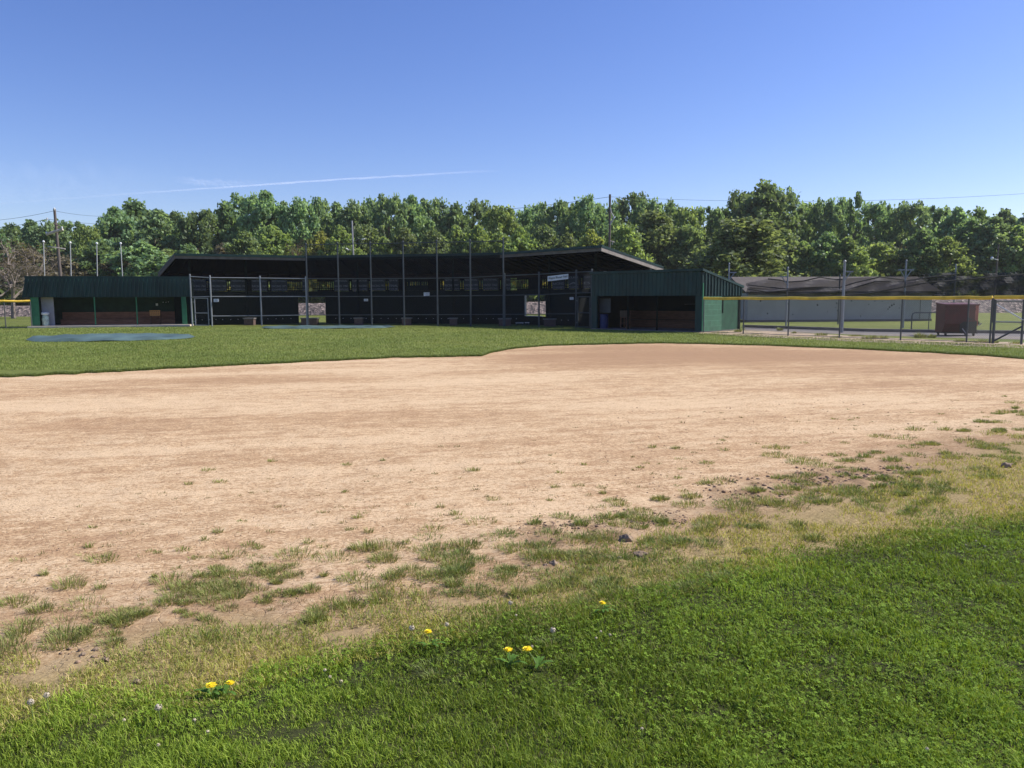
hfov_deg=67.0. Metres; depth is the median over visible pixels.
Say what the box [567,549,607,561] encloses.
grass tuft
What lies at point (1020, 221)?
leafy tree
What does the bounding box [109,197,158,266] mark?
leafy tree
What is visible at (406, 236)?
leafy tree
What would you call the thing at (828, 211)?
leafy tree
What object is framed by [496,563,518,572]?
grass tuft
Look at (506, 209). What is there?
power line
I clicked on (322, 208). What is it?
leafy tree
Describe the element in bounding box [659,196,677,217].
leafy tree
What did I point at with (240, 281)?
banner
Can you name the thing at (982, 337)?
path
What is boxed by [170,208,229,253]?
leafy tree
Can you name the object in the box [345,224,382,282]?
tree
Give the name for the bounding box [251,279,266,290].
banner
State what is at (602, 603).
dandelion
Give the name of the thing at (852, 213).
leafy tree
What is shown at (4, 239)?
leafy tree
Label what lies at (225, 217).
leafy tree
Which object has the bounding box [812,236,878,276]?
leafy tree
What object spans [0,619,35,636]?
grass tuft
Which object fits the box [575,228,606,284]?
leafy tree
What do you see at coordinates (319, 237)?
leafy tree
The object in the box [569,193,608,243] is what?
leafy tree
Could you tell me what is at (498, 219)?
leafy tree
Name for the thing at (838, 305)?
cage post
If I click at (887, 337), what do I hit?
weeds
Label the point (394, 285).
banner
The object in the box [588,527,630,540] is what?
grass tuft
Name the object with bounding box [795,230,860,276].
leafy tree
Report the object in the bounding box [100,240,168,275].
leafy tree
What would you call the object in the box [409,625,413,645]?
seed head
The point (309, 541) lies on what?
grass tuft
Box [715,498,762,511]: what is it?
grass tuft
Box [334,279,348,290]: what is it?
banner
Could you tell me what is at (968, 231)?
leafy tree
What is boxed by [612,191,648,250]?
leafy tree
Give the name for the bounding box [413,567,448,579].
grass tuft
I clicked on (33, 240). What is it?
leafy tree
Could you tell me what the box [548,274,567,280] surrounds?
field sign
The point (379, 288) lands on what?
banner
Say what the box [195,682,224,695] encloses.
dandelion
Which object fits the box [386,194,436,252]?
leafy tree
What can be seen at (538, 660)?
dandelion
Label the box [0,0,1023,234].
sky
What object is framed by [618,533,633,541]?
rock
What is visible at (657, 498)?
grass tuft
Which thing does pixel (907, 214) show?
leafy tree
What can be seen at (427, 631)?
dandelion
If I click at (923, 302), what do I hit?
door
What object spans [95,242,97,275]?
ball top pole
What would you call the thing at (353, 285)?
banner
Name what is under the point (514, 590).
grass tuft
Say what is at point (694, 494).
grass tuft
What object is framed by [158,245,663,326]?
grandstand
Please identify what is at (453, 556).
grass tuft
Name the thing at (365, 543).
grass tuft
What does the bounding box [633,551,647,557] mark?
rock
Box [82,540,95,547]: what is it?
grass tuft
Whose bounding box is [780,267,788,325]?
cage post
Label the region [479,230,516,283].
leafy tree
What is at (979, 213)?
leafy tree
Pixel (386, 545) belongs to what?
grass tuft
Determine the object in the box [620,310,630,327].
bat rack
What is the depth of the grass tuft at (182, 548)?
5.27 m
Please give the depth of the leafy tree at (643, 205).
104.00 m
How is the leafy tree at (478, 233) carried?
on the ground at (889, 325)
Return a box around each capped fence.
[0,300,31,327]
[703,296,992,342]
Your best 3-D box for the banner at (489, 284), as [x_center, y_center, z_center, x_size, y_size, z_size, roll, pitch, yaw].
[-1.431,-6.663,51.597,1.051,0.780,0.037,1,6,11]
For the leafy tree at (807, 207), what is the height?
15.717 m
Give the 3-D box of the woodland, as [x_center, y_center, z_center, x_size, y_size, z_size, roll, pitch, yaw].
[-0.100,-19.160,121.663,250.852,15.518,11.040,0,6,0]
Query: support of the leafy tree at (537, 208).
on the ground at (889, 325)
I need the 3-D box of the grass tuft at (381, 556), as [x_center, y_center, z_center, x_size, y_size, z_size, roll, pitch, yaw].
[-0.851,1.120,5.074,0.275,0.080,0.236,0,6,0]
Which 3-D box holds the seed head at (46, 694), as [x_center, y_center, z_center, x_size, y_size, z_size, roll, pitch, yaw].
[-1.907,1.314,3.174,0.024,0.102,0.024,0,6,0]
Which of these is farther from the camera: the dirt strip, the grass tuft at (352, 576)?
the dirt strip
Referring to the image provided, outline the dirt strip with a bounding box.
[699,330,1023,347]
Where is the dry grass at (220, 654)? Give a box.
[0,428,1023,741]
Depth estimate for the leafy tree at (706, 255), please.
88.68 m
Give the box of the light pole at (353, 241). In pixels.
[346,221,364,254]
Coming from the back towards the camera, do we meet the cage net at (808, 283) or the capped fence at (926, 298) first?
the cage net at (808, 283)
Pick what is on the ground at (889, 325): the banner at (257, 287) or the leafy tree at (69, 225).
the leafy tree at (69, 225)
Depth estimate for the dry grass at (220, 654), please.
4.17 m
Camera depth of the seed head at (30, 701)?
3.12 m
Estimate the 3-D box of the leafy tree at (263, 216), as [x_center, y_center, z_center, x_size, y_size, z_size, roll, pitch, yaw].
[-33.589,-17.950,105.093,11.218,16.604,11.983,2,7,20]
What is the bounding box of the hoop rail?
[911,312,935,328]
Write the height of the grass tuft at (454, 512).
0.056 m
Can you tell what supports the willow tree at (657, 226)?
on the ground at (889, 325)
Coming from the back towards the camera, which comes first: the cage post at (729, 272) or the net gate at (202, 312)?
the net gate at (202, 312)
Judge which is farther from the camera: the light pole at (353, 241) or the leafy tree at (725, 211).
the leafy tree at (725, 211)
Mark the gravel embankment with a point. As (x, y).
(984, 306)
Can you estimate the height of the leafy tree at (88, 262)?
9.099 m
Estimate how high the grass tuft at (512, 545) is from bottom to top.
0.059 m
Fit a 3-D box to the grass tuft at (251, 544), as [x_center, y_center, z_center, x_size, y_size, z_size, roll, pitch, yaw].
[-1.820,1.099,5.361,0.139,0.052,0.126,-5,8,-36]
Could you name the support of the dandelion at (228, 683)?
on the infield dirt
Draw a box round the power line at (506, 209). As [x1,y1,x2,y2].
[411,197,605,215]
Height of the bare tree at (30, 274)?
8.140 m
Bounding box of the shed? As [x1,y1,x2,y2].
[730,277,931,321]
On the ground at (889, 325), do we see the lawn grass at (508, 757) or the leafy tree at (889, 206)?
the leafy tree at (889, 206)
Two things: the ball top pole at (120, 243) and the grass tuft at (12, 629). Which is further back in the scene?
the ball top pole at (120, 243)
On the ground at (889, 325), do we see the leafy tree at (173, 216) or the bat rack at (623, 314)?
the leafy tree at (173, 216)
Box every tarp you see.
[26,333,194,341]
[262,325,393,328]
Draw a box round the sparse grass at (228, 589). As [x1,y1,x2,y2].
[0,391,1023,681]
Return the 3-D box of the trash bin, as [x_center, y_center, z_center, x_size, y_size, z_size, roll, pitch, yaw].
[-28.861,-4.016,47.870,0.440,0.830,0.440,0,6,0]
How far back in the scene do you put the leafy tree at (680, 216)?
101.40 m
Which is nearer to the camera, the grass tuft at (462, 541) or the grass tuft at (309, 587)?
the grass tuft at (309, 587)
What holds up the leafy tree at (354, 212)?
on the ground at (889, 325)
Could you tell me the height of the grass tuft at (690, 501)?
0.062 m
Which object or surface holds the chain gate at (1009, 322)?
attached to the capped fence at (926, 298)
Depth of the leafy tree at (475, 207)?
107.78 m
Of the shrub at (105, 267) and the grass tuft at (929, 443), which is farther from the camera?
the shrub at (105, 267)
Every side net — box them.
[189,274,307,325]
[504,269,592,327]
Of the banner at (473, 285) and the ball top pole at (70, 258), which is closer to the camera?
the banner at (473, 285)
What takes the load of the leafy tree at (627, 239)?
on the ground at (889, 325)
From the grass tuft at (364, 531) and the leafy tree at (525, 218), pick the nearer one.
the grass tuft at (364, 531)
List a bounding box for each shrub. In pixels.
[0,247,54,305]
[17,255,92,303]
[98,261,145,275]
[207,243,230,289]
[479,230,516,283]
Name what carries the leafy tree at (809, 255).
on the ground at (889, 325)
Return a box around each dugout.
[22,276,194,327]
[589,268,743,331]
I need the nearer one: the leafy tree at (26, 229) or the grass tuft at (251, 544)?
the grass tuft at (251, 544)
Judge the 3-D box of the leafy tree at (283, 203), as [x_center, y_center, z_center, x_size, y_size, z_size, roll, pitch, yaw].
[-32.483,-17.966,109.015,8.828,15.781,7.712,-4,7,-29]
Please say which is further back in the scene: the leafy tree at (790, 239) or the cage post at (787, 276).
the leafy tree at (790, 239)
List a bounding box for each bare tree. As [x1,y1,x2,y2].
[0,236,76,317]
[0,256,76,291]
[0,257,43,296]
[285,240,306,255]
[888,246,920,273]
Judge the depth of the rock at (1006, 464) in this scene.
7.71 m
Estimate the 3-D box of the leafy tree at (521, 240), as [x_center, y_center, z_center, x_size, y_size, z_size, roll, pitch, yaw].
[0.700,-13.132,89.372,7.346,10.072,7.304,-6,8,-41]
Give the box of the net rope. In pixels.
[747,274,1023,295]
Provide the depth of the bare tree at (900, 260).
91.77 m
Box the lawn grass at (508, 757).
[0,503,1023,767]
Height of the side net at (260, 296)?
3.287 m
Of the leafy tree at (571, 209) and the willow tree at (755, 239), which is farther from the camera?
the leafy tree at (571, 209)
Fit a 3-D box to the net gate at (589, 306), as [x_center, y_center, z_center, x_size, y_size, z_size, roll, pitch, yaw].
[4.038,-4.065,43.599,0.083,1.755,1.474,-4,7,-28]
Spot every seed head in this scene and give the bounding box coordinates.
[27,698,34,720]
[43,692,49,713]
[155,703,161,719]
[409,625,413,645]
[550,627,555,638]
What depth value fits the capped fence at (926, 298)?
31.58 m
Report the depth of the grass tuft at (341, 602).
4.34 m
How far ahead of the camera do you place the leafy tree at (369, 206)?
107.12 m
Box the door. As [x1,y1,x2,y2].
[919,300,929,318]
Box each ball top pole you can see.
[42,240,44,275]
[69,242,71,275]
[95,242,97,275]
[119,242,122,275]
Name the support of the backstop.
on the ground at (889, 325)
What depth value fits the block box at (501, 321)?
47.58 m
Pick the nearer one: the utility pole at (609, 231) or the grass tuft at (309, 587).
the grass tuft at (309, 587)
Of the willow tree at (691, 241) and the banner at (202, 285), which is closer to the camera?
the banner at (202, 285)
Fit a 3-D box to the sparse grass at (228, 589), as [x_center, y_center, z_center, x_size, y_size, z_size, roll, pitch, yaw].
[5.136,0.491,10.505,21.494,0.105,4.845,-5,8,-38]
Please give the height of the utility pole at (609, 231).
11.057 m
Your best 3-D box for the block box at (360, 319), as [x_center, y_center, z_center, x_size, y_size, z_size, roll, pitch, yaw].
[-9.996,-4.102,50.533,0.620,0.470,0.530,0,6,0]
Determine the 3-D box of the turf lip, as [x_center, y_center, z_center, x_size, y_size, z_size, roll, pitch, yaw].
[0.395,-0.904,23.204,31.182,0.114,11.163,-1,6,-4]
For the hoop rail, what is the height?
0.960 m
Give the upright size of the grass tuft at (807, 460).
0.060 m
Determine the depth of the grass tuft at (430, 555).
5.08 m
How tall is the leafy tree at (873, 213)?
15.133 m
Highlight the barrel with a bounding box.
[600,314,608,327]
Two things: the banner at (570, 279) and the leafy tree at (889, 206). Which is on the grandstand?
the banner at (570, 279)
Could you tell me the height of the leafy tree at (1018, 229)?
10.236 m
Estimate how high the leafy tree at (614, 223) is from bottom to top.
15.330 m
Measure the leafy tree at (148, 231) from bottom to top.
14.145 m
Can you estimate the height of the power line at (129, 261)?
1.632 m
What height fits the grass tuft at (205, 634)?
0.052 m
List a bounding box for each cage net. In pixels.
[746,271,1023,295]
[748,275,1023,296]
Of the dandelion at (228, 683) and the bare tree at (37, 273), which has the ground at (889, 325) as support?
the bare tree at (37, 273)
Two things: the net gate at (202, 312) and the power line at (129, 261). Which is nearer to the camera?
the net gate at (202, 312)
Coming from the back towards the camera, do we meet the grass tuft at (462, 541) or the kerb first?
the kerb
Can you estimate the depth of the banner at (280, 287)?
53.30 m
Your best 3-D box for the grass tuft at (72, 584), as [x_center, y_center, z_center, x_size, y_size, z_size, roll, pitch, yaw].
[-2.637,1.169,4.615,0.267,0.088,0.235,0,6,0]
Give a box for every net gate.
[194,298,208,325]
[576,296,590,327]
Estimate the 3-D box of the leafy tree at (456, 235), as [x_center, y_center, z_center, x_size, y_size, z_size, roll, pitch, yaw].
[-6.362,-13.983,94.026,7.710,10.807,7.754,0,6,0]
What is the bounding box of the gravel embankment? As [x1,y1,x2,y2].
[0,299,1023,316]
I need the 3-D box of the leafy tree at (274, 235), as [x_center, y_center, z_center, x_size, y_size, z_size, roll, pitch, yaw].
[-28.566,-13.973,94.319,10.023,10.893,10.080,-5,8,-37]
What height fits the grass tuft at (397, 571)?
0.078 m
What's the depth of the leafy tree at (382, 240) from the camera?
91.61 m
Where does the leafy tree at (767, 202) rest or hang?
on the ground at (889, 325)
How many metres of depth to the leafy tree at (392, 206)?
100.96 m
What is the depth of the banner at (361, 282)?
53.34 m
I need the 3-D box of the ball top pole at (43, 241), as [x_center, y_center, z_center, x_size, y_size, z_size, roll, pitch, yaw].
[-32.309,-7.014,53.539,0.320,5.767,0.152,0,6,0]
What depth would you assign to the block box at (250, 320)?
50.73 m
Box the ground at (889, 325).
[0,313,1023,484]
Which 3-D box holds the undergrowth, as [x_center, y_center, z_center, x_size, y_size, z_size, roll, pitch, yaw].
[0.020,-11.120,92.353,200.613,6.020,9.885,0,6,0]
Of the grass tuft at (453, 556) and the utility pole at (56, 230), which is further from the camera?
the utility pole at (56, 230)
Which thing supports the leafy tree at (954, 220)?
on the ground at (889, 325)
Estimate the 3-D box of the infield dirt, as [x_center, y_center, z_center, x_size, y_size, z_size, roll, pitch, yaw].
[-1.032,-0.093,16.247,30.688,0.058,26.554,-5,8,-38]
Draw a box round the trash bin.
[41,312,49,325]
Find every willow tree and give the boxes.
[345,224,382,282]
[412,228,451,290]
[531,224,560,300]
[635,208,690,269]
[668,224,704,268]
[678,216,809,278]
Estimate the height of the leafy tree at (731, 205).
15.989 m
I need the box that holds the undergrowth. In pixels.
[0,267,1003,305]
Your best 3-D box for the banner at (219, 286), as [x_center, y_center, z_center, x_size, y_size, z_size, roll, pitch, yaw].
[-19.604,-6.607,51.724,0.982,0.780,0.037,-3,7,-24]
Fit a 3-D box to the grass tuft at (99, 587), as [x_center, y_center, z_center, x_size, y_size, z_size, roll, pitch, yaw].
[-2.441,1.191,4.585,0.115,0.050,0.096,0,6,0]
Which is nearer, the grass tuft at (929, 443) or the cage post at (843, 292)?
the grass tuft at (929, 443)
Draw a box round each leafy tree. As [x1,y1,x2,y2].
[0,222,26,295]
[0,233,19,303]
[1,219,42,284]
[23,220,73,271]
[46,219,84,263]
[66,225,106,260]
[71,239,119,275]
[92,206,152,265]
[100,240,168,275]
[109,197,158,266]
[129,208,193,258]
[143,248,174,270]
[153,210,183,249]
[168,243,203,258]
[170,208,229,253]
[202,199,244,253]
[209,230,271,289]
[225,189,295,253]
[226,191,260,241]
[254,224,303,286]
[272,200,297,245]
[276,196,321,289]
[292,194,335,251]
[293,231,331,302]
[316,224,369,299]
[325,201,351,254]
[330,198,373,254]
[348,194,385,228]
[367,237,394,289]
[369,193,417,247]
[380,225,417,289]
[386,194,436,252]
[416,196,450,237]
[437,201,473,241]
[443,224,479,286]
[455,225,497,282]
[463,198,490,229]
[481,204,526,250]
[499,226,547,301]
[506,204,539,240]
[524,201,545,230]
[532,199,573,240]
[544,231,581,300]
[555,201,587,237]
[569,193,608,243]
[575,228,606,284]
[589,200,620,240]
[604,223,655,262]
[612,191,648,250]
[629,196,666,256]
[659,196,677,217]
[668,205,709,251]
[685,237,721,275]
[688,205,724,244]
[705,205,730,239]
[724,179,806,261]
[724,192,742,225]
[728,189,753,218]
[752,227,809,276]
[775,185,810,244]
[781,240,826,276]
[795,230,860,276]
[797,201,825,245]
[804,197,847,256]
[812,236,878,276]
[819,197,855,237]
[838,191,868,252]
[851,200,893,270]
[860,241,915,276]
[871,200,909,240]
[886,199,932,265]
[890,226,949,275]
[909,205,951,241]
[917,236,977,295]
[931,206,975,251]
[944,216,1004,271]
[955,216,1023,295]
[968,205,989,223]
[978,224,1023,295]
[993,208,1016,224]
[1011,213,1023,226]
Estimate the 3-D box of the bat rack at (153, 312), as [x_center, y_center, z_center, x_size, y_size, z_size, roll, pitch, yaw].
[-23.185,-4.297,50.340,0.620,1.000,0.410,-2,7,-14]
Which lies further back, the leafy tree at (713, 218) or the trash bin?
the leafy tree at (713, 218)
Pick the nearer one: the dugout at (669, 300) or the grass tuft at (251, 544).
the grass tuft at (251, 544)
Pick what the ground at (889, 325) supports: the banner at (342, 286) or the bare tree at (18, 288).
the bare tree at (18, 288)
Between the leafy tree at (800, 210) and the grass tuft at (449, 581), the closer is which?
the grass tuft at (449, 581)
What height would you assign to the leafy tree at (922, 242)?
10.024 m
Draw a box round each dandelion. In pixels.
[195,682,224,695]
[212,680,235,694]
[418,629,444,646]
[494,647,526,666]
[522,646,553,669]
[594,601,614,612]
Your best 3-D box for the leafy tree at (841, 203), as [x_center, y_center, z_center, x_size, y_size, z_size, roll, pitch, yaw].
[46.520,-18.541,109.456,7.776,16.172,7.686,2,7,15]
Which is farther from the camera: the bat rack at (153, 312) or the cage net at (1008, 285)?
the bat rack at (153, 312)
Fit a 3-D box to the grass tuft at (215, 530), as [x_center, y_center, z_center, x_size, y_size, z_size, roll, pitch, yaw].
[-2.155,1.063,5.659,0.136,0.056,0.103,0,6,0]
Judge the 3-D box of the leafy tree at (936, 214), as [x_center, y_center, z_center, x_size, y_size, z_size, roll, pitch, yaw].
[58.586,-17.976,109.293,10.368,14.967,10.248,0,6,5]
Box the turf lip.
[0,341,1023,376]
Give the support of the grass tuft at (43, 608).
on the infield dirt
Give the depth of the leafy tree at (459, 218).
103.44 m
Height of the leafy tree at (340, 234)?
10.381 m
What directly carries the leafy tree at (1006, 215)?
on the ground at (889, 325)
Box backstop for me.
[305,238,503,325]
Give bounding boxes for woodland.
[1,210,971,303]
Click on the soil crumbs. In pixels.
(586, 524)
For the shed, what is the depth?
54.15 m
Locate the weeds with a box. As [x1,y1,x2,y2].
[711,327,1019,343]
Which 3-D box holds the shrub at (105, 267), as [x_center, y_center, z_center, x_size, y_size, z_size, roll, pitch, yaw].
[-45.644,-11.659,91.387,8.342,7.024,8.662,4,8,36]
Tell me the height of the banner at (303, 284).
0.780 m
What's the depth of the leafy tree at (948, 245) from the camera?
87.91 m
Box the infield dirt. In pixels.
[0,343,1023,767]
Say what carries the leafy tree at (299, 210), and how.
on the ground at (889, 325)
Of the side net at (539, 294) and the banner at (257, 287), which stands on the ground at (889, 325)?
the side net at (539, 294)
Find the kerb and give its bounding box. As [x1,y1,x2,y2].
[742,325,1023,333]
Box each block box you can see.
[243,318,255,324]
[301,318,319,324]
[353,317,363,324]
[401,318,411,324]
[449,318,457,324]
[498,318,510,325]
[543,318,556,325]
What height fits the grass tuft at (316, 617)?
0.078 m
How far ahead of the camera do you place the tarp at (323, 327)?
45.08 m
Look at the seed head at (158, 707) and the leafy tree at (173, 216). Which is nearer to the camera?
the seed head at (158, 707)
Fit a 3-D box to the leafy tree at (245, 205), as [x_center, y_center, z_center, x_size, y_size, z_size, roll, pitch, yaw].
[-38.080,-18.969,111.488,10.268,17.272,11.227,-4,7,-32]
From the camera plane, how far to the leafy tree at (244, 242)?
88.00 m
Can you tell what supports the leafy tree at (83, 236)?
on the ground at (889, 325)
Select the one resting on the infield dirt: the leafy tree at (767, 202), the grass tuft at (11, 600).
the grass tuft at (11, 600)
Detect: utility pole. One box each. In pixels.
[45,208,64,275]
[608,194,614,247]
[990,244,999,322]
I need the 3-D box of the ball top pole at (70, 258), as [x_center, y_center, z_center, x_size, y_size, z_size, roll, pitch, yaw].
[-30.478,-6.984,53.543,0.326,5.692,0.152,0,6,0]
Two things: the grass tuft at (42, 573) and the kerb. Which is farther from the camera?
the kerb
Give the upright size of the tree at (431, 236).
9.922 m
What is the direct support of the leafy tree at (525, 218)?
on the ground at (889, 325)
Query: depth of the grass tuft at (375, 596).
4.41 m
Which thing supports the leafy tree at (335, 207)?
on the ground at (889, 325)
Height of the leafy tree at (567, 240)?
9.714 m
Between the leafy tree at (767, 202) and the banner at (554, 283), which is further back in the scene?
the leafy tree at (767, 202)
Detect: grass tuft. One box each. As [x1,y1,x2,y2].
[0,592,40,607]
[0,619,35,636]
[18,597,57,613]
[32,630,85,650]
[36,569,49,575]
[48,573,88,589]
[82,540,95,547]
[92,583,107,589]
[176,545,191,551]
[187,553,203,559]
[187,628,230,644]
[211,527,224,532]
[240,539,257,546]
[298,581,322,593]
[300,606,328,623]
[304,538,316,544]
[318,570,328,576]
[329,593,363,607]
[334,569,374,583]
[348,537,383,552]
[360,588,394,602]
[361,536,407,552]
[362,528,373,532]
[365,550,398,563]
[379,566,409,579]
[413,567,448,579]
[417,548,450,561]
[429,551,477,567]
[441,535,484,550]
[442,575,466,587]
[448,510,463,515]
[496,539,542,552]
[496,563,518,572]
[504,580,531,596]
[561,529,606,542]
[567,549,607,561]
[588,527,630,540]
[649,494,672,500]
[671,499,705,508]
[680,490,704,498]
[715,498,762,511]
[787,455,822,462]
[915,439,940,445]
[956,427,972,431]
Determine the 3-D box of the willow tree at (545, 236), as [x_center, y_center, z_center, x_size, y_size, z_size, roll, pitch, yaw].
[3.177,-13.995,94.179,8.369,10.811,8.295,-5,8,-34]
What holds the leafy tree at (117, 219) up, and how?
on the ground at (889, 325)
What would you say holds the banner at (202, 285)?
attached to the grandstand
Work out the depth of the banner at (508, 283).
51.35 m
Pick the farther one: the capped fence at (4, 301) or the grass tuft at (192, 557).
the capped fence at (4, 301)
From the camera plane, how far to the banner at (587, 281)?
45.89 m
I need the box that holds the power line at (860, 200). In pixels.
[623,194,1011,200]
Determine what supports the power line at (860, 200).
attached to the utility pole at (609, 231)
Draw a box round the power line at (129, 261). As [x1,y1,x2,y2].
[20,248,345,262]
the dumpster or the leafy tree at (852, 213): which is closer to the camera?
the dumpster
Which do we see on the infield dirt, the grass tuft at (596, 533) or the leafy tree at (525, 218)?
the grass tuft at (596, 533)
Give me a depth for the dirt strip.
32.02 m
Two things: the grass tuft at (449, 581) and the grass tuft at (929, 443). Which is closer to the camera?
the grass tuft at (449, 581)
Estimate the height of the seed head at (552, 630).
0.074 m
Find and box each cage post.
[728,263,736,278]
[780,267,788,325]
[837,275,840,323]
[840,260,853,332]
[898,260,913,327]
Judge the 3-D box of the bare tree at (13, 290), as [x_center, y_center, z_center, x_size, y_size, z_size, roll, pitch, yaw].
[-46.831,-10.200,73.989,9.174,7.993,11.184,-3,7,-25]
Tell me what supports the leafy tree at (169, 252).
on the ground at (889, 325)
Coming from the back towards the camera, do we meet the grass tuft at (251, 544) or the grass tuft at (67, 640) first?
the grass tuft at (251, 544)
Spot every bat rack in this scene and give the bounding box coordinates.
[149,310,161,323]
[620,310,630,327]
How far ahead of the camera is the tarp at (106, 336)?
32.85 m
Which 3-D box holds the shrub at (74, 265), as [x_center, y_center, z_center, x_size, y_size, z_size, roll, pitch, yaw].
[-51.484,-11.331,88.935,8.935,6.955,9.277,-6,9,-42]
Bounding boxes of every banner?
[191,279,205,290]
[211,279,226,290]
[230,279,244,290]
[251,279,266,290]
[271,280,286,290]
[302,280,308,290]
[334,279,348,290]
[352,279,356,290]
[359,279,367,290]
[372,279,384,290]
[389,279,397,290]
[444,278,458,289]
[464,278,478,289]
[483,278,497,289]
[506,278,510,289]
[552,280,564,288]
[568,276,578,288]
[583,275,590,288]
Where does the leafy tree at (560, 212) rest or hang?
on the ground at (889, 325)
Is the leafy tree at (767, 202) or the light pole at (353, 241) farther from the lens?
the leafy tree at (767, 202)
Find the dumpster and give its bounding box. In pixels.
[934,303,980,335]
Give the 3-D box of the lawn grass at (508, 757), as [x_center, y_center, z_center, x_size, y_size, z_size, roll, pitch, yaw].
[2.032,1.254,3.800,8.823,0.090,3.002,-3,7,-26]
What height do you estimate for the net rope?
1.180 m
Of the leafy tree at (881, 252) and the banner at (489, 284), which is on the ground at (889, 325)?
the leafy tree at (881, 252)
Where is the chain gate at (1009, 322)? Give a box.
[991,295,1023,343]
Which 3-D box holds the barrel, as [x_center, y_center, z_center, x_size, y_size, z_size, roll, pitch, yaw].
[5.054,-3.443,42.449,0.500,0.770,0.492,0,6,0]
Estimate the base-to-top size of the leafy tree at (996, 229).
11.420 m
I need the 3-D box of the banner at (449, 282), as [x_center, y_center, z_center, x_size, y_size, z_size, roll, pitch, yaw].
[-4.053,-6.711,52.118,1.041,0.780,0.037,1,6,11]
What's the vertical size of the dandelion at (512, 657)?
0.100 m
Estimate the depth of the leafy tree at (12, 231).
106.58 m
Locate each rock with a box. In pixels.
[549,560,557,565]
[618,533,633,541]
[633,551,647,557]
[1001,462,1012,467]
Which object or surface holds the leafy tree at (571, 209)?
on the ground at (889, 325)
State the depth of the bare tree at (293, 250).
92.28 m
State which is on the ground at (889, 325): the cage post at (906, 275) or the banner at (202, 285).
the cage post at (906, 275)
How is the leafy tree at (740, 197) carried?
on the ground at (889, 325)
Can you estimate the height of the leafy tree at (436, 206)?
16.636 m
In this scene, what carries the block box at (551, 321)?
on the ground at (889, 325)
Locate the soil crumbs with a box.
[2,402,1022,663]
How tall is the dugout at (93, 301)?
3.160 m
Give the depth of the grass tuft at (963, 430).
9.73 m
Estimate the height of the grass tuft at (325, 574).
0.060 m
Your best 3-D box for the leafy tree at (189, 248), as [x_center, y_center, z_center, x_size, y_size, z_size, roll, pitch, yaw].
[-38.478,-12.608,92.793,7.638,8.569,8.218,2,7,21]
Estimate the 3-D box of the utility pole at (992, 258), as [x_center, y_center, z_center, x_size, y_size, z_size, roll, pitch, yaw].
[30.813,-6.432,49.553,0.585,5.010,0.203,-1,6,-10]

